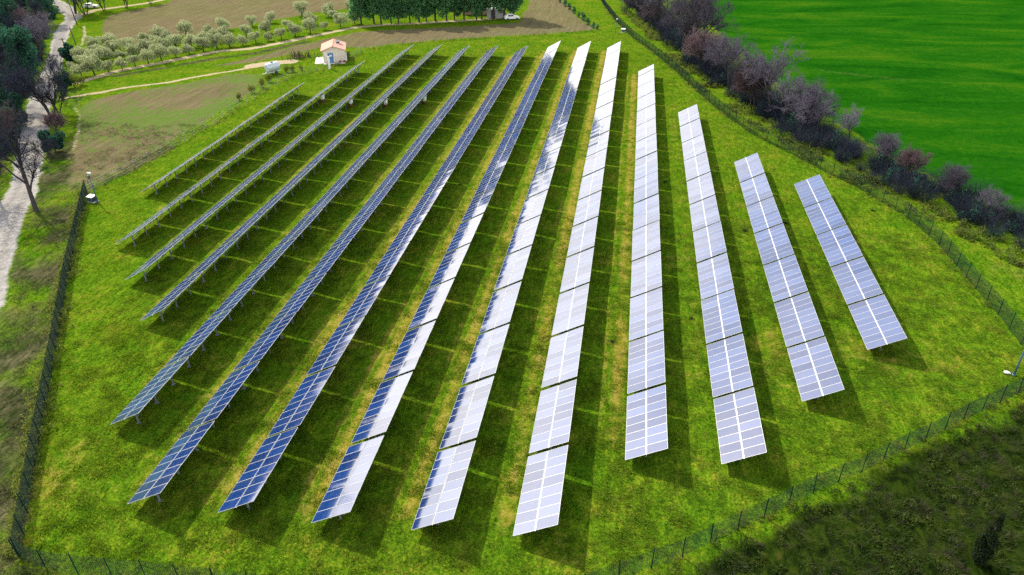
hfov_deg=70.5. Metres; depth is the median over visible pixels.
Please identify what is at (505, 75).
solar table
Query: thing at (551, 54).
solar table
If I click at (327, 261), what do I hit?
solar table
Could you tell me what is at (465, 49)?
solar table
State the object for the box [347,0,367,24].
pine tree
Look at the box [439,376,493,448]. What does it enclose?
solar table
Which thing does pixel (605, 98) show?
solar table
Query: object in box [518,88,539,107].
solar table
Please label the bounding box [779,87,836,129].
bare tree
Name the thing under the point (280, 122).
solar table
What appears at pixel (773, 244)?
solar table
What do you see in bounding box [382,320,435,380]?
solar table
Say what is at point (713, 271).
solar table
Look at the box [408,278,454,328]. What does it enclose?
solar table
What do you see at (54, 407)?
weeds
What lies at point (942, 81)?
crop field
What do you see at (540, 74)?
solar table
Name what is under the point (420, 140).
solar table
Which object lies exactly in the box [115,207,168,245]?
solar table
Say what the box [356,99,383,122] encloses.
solar table
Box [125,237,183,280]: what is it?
solar table
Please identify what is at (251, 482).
solar table
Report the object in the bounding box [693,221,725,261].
solar table
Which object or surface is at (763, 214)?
solar table
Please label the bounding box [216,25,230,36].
olive tree
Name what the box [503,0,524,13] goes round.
pine tree
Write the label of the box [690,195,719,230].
solar table
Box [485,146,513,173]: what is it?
solar table
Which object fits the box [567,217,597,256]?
solar table
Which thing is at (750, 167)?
solar table
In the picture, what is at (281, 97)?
solar table
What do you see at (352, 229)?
solar table
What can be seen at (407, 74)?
solar table
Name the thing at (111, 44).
olive tree
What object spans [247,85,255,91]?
shrub
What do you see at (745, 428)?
solar table
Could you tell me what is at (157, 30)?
olive tree
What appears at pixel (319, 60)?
pavement
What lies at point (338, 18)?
olive tree
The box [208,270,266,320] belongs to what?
solar table
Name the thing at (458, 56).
solar table
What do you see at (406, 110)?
solar table
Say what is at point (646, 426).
solar table
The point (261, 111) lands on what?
solar table
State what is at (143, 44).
olive tree
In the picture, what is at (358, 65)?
solar table
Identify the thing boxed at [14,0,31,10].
evergreen tree
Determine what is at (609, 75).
solar table
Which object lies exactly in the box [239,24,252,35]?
olive tree
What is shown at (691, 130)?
solar table
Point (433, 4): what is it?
pine tree
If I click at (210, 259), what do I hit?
solar table
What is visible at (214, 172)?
solar table
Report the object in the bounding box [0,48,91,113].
bare tree
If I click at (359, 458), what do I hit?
solar table
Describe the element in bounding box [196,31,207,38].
olive tree
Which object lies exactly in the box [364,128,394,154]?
solar table
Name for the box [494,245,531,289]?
solar table
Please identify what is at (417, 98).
solar table
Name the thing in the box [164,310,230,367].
solar table
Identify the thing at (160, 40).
olive tree
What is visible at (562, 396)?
solar table
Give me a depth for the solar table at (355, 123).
117.66 m
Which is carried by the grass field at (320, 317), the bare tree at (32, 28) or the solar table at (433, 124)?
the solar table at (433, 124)
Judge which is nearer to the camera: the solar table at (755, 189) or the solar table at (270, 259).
the solar table at (270, 259)
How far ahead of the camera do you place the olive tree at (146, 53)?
159.33 m
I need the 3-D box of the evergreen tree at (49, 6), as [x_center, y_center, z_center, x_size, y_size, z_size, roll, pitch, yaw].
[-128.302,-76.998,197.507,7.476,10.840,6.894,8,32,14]
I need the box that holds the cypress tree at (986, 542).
[970,512,1005,564]
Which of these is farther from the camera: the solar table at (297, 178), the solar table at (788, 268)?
the solar table at (297, 178)
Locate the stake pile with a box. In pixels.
[281,49,318,60]
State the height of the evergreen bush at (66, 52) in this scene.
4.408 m
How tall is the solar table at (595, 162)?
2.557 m
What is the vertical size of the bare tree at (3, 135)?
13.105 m
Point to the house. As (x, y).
(483, 13)
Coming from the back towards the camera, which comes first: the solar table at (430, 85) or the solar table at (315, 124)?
the solar table at (430, 85)
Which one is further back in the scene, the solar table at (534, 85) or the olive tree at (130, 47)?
the olive tree at (130, 47)
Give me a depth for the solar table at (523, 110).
122.05 m
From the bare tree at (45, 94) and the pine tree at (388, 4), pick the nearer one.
the bare tree at (45, 94)
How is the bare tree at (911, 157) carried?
on the ground at (1004, 278)
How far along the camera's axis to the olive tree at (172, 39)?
169.88 m
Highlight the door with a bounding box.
[328,53,333,62]
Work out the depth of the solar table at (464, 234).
83.06 m
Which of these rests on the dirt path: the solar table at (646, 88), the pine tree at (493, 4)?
the pine tree at (493, 4)
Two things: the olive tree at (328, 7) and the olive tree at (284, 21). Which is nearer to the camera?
the olive tree at (284, 21)
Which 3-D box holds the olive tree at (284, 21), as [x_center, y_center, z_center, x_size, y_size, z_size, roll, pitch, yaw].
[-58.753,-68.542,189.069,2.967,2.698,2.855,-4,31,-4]
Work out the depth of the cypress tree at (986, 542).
44.40 m
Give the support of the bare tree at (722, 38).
on the ground at (1004, 278)
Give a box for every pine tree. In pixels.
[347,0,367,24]
[362,0,377,23]
[370,0,391,23]
[382,0,398,23]
[389,0,404,23]
[400,0,415,22]
[409,0,428,22]
[420,0,433,21]
[421,0,441,20]
[435,0,455,20]
[449,0,461,19]
[454,0,470,19]
[466,0,485,19]
[472,0,488,18]
[484,0,506,18]
[497,0,518,17]
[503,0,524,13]
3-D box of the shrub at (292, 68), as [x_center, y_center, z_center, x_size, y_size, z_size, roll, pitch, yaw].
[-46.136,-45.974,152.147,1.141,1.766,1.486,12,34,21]
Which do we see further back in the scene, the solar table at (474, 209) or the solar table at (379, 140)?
the solar table at (379, 140)
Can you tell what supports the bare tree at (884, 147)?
on the ground at (1004, 278)
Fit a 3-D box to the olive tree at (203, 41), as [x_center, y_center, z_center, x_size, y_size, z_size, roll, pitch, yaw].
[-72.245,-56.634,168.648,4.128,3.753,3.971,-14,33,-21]
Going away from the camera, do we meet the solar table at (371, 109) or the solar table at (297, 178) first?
the solar table at (297, 178)
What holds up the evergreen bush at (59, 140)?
on the ground at (1004, 278)
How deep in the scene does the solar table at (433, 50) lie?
161.19 m
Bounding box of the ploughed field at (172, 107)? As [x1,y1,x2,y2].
[66,0,592,190]
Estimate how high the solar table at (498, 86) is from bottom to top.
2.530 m
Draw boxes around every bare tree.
[0,7,32,35]
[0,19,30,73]
[0,42,24,87]
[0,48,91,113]
[0,84,31,106]
[0,91,54,211]
[0,100,21,154]
[0,117,6,175]
[5,6,50,48]
[13,0,43,22]
[14,10,58,59]
[36,83,77,113]
[66,0,76,13]
[71,0,91,14]
[96,0,104,10]
[621,0,636,13]
[629,0,644,12]
[635,0,678,26]
[640,2,665,27]
[655,0,740,54]
[667,0,720,49]
[682,26,722,66]
[699,32,745,74]
[703,34,755,90]
[726,47,779,101]
[730,37,810,117]
[730,60,778,109]
[765,70,818,114]
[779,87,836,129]
[780,72,842,131]
[835,102,863,138]
[861,130,903,156]
[894,143,933,175]
[926,160,972,198]
[975,185,1012,213]
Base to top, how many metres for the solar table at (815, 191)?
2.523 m
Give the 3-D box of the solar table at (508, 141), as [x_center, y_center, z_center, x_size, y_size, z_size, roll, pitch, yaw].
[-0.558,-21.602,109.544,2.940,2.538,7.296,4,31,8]
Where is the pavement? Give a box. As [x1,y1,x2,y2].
[315,57,323,63]
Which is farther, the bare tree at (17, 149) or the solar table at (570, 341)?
the bare tree at (17, 149)
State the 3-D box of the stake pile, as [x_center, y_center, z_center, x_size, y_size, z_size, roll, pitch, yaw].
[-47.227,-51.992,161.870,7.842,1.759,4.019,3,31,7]
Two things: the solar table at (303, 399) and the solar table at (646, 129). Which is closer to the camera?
the solar table at (303, 399)
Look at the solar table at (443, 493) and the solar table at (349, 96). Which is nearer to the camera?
the solar table at (443, 493)
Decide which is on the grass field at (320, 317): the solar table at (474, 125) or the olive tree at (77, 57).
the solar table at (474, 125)
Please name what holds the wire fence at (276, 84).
on the ground at (1004, 278)
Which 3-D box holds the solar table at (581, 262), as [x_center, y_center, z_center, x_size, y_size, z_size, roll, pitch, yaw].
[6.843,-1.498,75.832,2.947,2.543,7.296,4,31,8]
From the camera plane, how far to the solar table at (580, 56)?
153.80 m
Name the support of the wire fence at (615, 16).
on the ground at (1004, 278)
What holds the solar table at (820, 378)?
on the grass field at (320, 317)
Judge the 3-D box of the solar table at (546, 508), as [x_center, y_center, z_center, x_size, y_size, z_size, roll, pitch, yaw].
[2.055,14.162,49.854,2.933,2.579,7.296,4,31,8]
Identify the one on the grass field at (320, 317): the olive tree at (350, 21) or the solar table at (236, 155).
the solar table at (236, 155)
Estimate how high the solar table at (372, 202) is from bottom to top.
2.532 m
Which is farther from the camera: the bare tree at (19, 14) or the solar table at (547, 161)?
the bare tree at (19, 14)
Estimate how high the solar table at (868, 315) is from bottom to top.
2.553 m
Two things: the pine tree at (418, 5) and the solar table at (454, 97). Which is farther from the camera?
the pine tree at (418, 5)
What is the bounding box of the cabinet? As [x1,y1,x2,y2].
[86,194,96,202]
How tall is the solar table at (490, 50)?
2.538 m
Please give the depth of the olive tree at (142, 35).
175.43 m
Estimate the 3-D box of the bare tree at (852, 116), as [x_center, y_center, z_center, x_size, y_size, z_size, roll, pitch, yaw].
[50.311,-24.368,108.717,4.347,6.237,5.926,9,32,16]
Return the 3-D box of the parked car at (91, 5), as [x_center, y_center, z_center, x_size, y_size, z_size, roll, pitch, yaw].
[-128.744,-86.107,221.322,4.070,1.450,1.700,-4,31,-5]
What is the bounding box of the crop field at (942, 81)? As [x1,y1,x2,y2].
[699,0,1023,212]
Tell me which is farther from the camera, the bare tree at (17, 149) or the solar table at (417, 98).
the solar table at (417, 98)
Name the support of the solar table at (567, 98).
on the grass field at (320, 317)
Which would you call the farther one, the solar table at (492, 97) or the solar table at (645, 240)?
the solar table at (492, 97)
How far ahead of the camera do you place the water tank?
149.55 m
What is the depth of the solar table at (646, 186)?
93.68 m
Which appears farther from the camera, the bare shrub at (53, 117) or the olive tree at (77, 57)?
the olive tree at (77, 57)
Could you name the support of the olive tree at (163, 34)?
on the ground at (1004, 278)
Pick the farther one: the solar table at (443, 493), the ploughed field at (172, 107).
the ploughed field at (172, 107)
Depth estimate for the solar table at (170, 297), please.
72.13 m
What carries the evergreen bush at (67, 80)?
on the ground at (1004, 278)
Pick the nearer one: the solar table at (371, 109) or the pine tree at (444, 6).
the solar table at (371, 109)
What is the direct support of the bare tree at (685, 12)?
on the ground at (1004, 278)
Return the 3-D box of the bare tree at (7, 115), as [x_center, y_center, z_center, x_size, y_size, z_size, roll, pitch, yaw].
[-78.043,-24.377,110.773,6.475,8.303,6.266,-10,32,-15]
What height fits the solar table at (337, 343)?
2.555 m
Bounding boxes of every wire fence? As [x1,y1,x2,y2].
[7,377,1023,574]
[9,180,86,555]
[84,25,595,188]
[601,0,1023,345]
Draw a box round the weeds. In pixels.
[0,1,1023,574]
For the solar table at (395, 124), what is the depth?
116.93 m
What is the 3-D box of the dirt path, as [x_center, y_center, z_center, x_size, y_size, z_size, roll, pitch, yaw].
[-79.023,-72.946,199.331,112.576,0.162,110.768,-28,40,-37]
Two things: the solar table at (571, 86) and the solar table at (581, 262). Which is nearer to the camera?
the solar table at (581, 262)
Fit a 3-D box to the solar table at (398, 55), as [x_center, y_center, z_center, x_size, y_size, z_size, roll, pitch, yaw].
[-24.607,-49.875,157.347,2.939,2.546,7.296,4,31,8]
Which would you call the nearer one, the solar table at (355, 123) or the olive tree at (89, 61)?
the solar table at (355, 123)
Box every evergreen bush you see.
[0,91,28,122]
[0,107,19,138]
[36,129,65,152]
[53,71,72,88]
[57,42,74,61]
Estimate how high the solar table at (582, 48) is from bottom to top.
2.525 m
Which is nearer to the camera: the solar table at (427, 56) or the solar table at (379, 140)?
the solar table at (379, 140)
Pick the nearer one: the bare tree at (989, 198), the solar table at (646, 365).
the solar table at (646, 365)
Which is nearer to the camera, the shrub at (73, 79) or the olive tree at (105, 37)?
the shrub at (73, 79)
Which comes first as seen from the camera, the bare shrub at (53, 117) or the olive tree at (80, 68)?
the bare shrub at (53, 117)
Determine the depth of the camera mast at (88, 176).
94.67 m
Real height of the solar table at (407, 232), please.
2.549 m
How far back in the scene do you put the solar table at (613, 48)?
159.96 m
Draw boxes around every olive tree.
[66,61,77,68]
[69,45,88,55]
[69,63,86,75]
[72,54,87,62]
[78,53,101,74]
[83,35,102,48]
[83,48,103,57]
[88,44,103,56]
[99,46,115,59]
[100,59,112,71]
[101,32,120,49]
[104,39,122,51]
[113,56,126,68]
[115,50,126,57]
[119,37,135,50]
[125,42,139,55]
[126,55,138,66]
[136,32,149,41]
[136,38,153,52]
[139,48,156,63]
[148,35,156,41]
[148,43,167,60]
[149,24,166,37]
[150,36,169,48]
[159,29,171,37]
[163,34,181,47]
[167,46,182,57]
[175,19,193,34]
[181,43,194,53]
[182,33,195,45]
[191,37,210,51]
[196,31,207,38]
[201,24,211,31]
[204,28,218,36]
[205,32,221,48]
[215,17,230,26]
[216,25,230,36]
[221,32,235,46]
[236,34,248,44]
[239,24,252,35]
[245,15,256,26]
[247,31,260,42]
[258,19,271,31]
[263,10,275,21]
[263,31,272,40]
[273,28,285,39]
[281,19,291,29]
[287,22,302,36]
[292,0,307,15]
[301,16,317,32]
[303,10,317,21]
[319,21,328,28]
[321,2,333,16]
[327,9,338,16]
[332,12,347,26]
[344,0,350,6]
[346,12,359,23]
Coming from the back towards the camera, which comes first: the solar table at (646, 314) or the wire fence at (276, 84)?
the wire fence at (276, 84)
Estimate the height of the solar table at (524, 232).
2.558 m
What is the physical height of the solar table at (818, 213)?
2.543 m
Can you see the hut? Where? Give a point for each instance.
(333, 48)
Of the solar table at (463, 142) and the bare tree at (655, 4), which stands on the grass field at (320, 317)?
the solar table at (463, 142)
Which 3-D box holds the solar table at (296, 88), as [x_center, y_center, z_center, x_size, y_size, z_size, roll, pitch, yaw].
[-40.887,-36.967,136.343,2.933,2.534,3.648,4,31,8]
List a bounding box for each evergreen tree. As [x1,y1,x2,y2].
[0,0,22,28]
[0,24,38,77]
[0,73,9,99]
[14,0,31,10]
[27,0,59,24]
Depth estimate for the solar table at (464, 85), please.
135.87 m
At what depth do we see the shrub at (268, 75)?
144.76 m
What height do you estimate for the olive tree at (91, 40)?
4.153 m
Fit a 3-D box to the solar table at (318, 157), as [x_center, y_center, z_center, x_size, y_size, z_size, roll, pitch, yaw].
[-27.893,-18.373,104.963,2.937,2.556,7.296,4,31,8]
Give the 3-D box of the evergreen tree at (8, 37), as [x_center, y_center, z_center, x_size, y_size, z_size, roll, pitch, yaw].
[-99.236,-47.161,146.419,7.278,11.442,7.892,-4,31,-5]
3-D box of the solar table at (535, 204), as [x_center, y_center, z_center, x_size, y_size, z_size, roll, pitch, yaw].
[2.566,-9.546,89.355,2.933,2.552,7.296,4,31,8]
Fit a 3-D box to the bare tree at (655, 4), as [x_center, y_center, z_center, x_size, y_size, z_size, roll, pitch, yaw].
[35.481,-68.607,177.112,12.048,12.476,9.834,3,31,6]
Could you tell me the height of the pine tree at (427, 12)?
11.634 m
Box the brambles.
[622,11,1023,266]
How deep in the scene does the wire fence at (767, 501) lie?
47.50 m
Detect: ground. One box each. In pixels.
[0,0,1023,574]
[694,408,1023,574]
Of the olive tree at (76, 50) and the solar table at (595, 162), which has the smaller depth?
the solar table at (595, 162)
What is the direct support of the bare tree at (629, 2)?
on the ground at (1004, 278)
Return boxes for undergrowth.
[0,9,49,153]
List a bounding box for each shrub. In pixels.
[25,133,58,162]
[39,109,68,131]
[68,72,78,86]
[76,75,84,84]
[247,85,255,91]
[258,77,264,86]
[264,73,272,81]
[283,65,288,72]
[289,64,294,71]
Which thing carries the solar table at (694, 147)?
on the grass field at (320, 317)
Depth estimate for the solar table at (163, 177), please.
98.91 m
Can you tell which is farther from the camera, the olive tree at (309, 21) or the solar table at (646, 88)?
the olive tree at (309, 21)
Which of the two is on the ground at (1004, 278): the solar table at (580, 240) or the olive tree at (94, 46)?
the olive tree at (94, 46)
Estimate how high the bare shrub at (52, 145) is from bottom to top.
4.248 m
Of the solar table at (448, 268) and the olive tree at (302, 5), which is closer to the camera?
the solar table at (448, 268)
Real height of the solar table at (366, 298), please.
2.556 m
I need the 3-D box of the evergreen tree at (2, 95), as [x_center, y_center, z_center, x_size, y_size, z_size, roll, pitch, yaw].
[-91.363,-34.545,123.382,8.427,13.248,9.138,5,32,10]
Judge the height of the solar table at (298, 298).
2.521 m
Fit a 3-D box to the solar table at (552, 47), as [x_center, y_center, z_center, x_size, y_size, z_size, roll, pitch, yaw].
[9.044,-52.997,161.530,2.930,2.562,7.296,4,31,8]
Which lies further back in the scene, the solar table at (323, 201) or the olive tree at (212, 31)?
the olive tree at (212, 31)
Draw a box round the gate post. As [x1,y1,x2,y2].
[324,52,330,68]
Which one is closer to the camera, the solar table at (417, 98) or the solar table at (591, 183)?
the solar table at (591, 183)
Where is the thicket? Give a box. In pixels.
[620,0,1023,248]
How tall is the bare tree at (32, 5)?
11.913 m
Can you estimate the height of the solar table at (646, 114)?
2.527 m
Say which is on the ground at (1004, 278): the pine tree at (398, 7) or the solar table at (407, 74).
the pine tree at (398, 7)
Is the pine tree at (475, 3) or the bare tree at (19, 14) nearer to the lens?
the bare tree at (19, 14)
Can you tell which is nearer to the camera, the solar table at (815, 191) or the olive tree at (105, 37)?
the solar table at (815, 191)
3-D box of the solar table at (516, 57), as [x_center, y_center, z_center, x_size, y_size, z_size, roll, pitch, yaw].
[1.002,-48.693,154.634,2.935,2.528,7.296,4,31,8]
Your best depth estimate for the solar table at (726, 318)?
67.45 m
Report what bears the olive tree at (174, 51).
on the ground at (1004, 278)
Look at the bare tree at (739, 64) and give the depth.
124.75 m
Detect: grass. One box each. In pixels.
[0,120,207,574]
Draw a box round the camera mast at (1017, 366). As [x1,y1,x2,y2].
[1012,350,1023,376]
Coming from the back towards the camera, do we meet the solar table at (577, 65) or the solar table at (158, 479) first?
the solar table at (577, 65)
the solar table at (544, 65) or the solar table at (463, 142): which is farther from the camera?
the solar table at (544, 65)
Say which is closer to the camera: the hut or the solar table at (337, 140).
the solar table at (337, 140)
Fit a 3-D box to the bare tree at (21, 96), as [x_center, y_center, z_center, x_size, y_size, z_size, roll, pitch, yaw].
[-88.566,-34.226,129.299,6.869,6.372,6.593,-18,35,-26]
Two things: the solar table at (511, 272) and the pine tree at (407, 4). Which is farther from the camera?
the pine tree at (407, 4)
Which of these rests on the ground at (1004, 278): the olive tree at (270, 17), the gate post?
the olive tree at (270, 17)
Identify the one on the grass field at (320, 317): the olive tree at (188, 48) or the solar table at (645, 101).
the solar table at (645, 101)
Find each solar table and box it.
[110,357,188,424]
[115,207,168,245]
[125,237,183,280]
[127,421,213,503]
[140,271,202,321]
[141,162,186,193]
[153,183,200,216]
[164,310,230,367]
[165,209,216,247]
[173,145,211,172]
[183,238,237,281]
[187,162,229,193]
[187,361,259,429]
[200,184,246,219]
[203,128,236,153]
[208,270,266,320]
[217,143,254,171]
[218,427,297,512]
[219,209,267,248]
[225,113,258,136]
[230,163,271,193]
[233,313,295,370]
[241,127,275,152]
[245,237,296,280]
[249,101,276,122]
[251,185,293,220]
[257,144,294,172]
[264,112,295,135]
[267,367,334,436]
[268,89,293,109]
[271,273,325,323]
[276,210,320,248]
[278,163,316,195]
[280,127,314,153]
[284,83,302,97]
[284,98,314,119]
[300,144,336,173]
[301,112,332,137]
[303,86,330,107]
[303,185,343,220]
[303,239,351,283]
[306,316,364,375]
[311,435,383,522]
[319,76,343,95]
[320,100,346,121]
[322,128,352,154]
[325,164,362,195]
[331,210,373,249]
[334,66,357,84]
[336,88,360,108]
[339,276,388,327]
[340,113,368,137]
[346,145,379,173]
[349,62,362,72]
[351,372,412,442]
[352,76,375,95]
[353,186,391,221]
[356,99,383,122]
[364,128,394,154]
[365,66,387,84]
[365,241,409,286]
[370,87,396,108]
[373,164,407,196]
[377,58,396,71]
[380,113,408,138]
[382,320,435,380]
[384,77,406,95]
[387,212,427,252]
[388,49,407,62]
[390,145,422,174]
[394,100,419,122]
[396,66,418,82]
[405,129,434,155]
[406,188,441,221]
[407,88,430,109]
[408,58,426,74]
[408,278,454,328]
[411,441,475,529]
[418,48,437,62]
[418,77,440,96]
[420,113,446,138]
[422,166,454,198]
[426,44,441,56]
[428,67,449,83]
[429,244,469,287]
[431,100,456,123]
[436,147,466,174]
[439,58,457,72]
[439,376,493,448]
[443,88,465,109]
[446,214,482,252]
[447,50,464,65]
[449,129,477,154]
[452,77,473,96]
[454,45,469,57]
[460,114,486,137]
[461,67,481,85]
[461,188,494,221]
[461,324,508,384]
[470,58,488,75]
[471,101,494,124]
[474,166,503,196]
[477,50,494,65]
[479,281,521,332]
[480,89,501,110]
[484,45,497,57]
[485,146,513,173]
[487,78,508,95]
[494,67,514,84]
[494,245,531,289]
[495,129,520,153]
[502,59,519,73]
[503,114,527,136]
[506,215,540,254]
[507,50,524,64]
[511,100,533,121]
[513,46,527,58]
[513,445,567,535]
[517,190,547,224]
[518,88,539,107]
[524,76,544,94]
[526,167,554,197]
[529,379,576,453]
[530,67,548,83]
[534,147,559,174]
[535,57,552,72]
[540,49,556,63]
[541,130,564,154]
[541,326,583,387]
[544,41,559,54]
[547,114,569,137]
[551,283,588,335]
[552,101,573,122]
[557,89,576,107]
[560,247,593,292]
[561,77,579,95]
[565,67,582,83]
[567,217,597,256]
[569,58,585,73]
[572,49,588,63]
[573,191,600,225]
[575,41,590,54]
[578,168,603,199]
[582,148,606,176]
[586,131,608,156]
[590,115,610,138]
[593,101,612,122]
[596,89,614,108]
[598,78,615,95]
[600,67,616,84]
[603,58,618,73]
[604,49,619,64]
[606,41,620,55]
[625,385,667,459]
[627,331,664,393]
[629,287,662,340]
[631,251,661,296]
[632,220,659,260]
[633,194,659,229]
[634,171,657,202]
[635,133,656,159]
[635,151,657,179]
[636,104,655,125]
[636,117,655,141]
[637,80,654,98]
[637,91,654,111]
[638,64,653,75]
[638,69,653,86]
[678,104,699,125]
[680,118,702,141]
[682,134,705,160]
[684,152,709,180]
[687,172,714,203]
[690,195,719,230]
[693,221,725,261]
[697,253,733,299]
[701,289,741,343]
[707,334,752,396]
[714,387,766,463]
[734,153,763,181]
[740,173,772,205]
[747,197,782,232]
[754,224,793,264]
[764,255,807,301]
[774,292,823,346]
[787,337,844,401]
[794,174,830,206]
[805,198,845,234]
[817,225,862,266]
[831,257,882,304]
[848,295,906,350]
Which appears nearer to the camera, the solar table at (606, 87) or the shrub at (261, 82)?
the solar table at (606, 87)
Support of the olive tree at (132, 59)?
on the ground at (1004, 278)
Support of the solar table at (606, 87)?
on the grass field at (320, 317)
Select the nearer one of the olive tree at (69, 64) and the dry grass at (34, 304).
the dry grass at (34, 304)
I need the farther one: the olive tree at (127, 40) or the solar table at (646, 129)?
the olive tree at (127, 40)
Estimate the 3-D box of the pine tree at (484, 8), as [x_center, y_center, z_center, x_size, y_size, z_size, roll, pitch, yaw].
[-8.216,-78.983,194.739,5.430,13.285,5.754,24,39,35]
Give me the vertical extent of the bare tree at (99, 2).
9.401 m
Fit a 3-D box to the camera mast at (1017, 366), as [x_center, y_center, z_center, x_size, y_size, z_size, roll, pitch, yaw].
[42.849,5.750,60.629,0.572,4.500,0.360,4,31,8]
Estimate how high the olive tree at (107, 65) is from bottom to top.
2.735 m
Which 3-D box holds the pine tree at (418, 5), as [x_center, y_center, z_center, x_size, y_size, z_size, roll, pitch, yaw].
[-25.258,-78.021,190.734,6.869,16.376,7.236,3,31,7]
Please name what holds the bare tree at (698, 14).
on the ground at (1004, 278)
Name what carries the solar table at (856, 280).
on the grass field at (320, 317)
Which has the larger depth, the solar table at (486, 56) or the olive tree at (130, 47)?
the olive tree at (130, 47)
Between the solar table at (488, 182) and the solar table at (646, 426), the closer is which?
the solar table at (646, 426)
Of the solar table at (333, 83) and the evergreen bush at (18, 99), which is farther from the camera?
the solar table at (333, 83)
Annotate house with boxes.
[462,7,486,14]
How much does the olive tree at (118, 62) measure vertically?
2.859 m
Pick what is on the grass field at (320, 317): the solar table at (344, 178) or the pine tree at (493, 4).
the solar table at (344, 178)
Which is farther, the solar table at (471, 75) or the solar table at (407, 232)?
the solar table at (471, 75)
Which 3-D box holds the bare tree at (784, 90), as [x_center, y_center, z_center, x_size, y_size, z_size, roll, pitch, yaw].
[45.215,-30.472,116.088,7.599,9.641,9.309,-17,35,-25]
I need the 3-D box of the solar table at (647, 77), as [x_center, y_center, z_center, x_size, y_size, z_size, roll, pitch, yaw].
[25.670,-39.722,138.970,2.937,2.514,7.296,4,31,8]
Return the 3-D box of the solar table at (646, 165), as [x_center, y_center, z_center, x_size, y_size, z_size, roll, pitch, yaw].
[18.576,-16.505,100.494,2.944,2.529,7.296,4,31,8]
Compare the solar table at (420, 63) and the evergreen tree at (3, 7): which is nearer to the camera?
the solar table at (420, 63)
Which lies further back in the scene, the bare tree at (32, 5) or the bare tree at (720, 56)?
the bare tree at (32, 5)
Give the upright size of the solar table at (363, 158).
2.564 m
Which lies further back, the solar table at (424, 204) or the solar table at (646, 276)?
the solar table at (424, 204)
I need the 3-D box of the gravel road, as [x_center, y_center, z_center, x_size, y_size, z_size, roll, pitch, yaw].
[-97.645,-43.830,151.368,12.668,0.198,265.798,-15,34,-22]
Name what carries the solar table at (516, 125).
on the grass field at (320, 317)
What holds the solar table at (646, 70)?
on the grass field at (320, 317)
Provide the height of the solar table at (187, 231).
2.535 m
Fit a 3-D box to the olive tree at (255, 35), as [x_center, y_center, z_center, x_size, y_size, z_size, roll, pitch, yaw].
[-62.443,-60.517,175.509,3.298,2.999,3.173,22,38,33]
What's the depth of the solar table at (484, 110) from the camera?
122.16 m
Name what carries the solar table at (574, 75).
on the grass field at (320, 317)
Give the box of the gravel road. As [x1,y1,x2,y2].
[0,0,81,310]
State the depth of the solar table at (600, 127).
114.41 m
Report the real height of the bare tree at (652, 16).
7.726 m
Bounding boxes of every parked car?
[83,3,98,8]
[504,14,519,19]
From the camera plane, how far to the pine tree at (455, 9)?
194.59 m
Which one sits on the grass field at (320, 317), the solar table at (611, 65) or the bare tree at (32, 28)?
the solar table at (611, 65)
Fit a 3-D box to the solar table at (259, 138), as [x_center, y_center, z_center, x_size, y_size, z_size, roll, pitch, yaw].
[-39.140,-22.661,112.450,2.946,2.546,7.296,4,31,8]
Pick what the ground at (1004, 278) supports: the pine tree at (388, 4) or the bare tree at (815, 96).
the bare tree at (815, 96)
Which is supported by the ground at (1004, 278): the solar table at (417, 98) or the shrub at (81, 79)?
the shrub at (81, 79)
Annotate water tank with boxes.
[262,61,280,74]
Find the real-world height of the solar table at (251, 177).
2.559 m
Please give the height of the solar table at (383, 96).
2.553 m
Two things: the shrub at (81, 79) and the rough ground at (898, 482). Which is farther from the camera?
the shrub at (81, 79)
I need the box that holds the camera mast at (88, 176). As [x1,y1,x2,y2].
[86,172,98,202]
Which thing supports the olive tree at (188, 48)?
on the ground at (1004, 278)
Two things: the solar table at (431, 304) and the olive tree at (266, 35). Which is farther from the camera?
the olive tree at (266, 35)
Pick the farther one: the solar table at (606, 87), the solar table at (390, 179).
the solar table at (606, 87)
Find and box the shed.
[486,7,502,18]
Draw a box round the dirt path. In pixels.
[60,0,500,99]
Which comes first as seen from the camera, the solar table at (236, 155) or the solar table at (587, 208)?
the solar table at (587, 208)
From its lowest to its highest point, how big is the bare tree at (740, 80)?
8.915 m
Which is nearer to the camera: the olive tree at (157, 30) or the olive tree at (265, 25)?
the olive tree at (157, 30)
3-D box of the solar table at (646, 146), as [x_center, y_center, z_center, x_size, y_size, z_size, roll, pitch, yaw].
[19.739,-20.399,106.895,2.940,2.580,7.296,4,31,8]
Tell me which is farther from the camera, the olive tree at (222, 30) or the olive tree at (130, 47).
the olive tree at (222, 30)
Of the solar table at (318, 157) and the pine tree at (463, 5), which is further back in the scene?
the pine tree at (463, 5)
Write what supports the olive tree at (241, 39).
on the ground at (1004, 278)
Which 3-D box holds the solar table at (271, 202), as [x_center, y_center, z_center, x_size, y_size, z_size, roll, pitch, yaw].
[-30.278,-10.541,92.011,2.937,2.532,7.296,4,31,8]
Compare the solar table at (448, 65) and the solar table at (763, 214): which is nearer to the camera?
the solar table at (763, 214)
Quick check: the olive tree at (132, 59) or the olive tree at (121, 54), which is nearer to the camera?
the olive tree at (132, 59)
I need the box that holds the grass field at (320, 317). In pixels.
[18,23,1023,574]
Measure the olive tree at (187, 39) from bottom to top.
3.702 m
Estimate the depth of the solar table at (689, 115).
118.73 m
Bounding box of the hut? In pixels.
[320,38,346,62]
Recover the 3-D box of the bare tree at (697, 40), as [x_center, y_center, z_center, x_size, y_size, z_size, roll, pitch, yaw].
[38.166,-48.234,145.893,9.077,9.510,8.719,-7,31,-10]
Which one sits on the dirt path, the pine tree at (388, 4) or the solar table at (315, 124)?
the pine tree at (388, 4)
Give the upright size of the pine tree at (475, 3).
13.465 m
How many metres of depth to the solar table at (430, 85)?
136.34 m

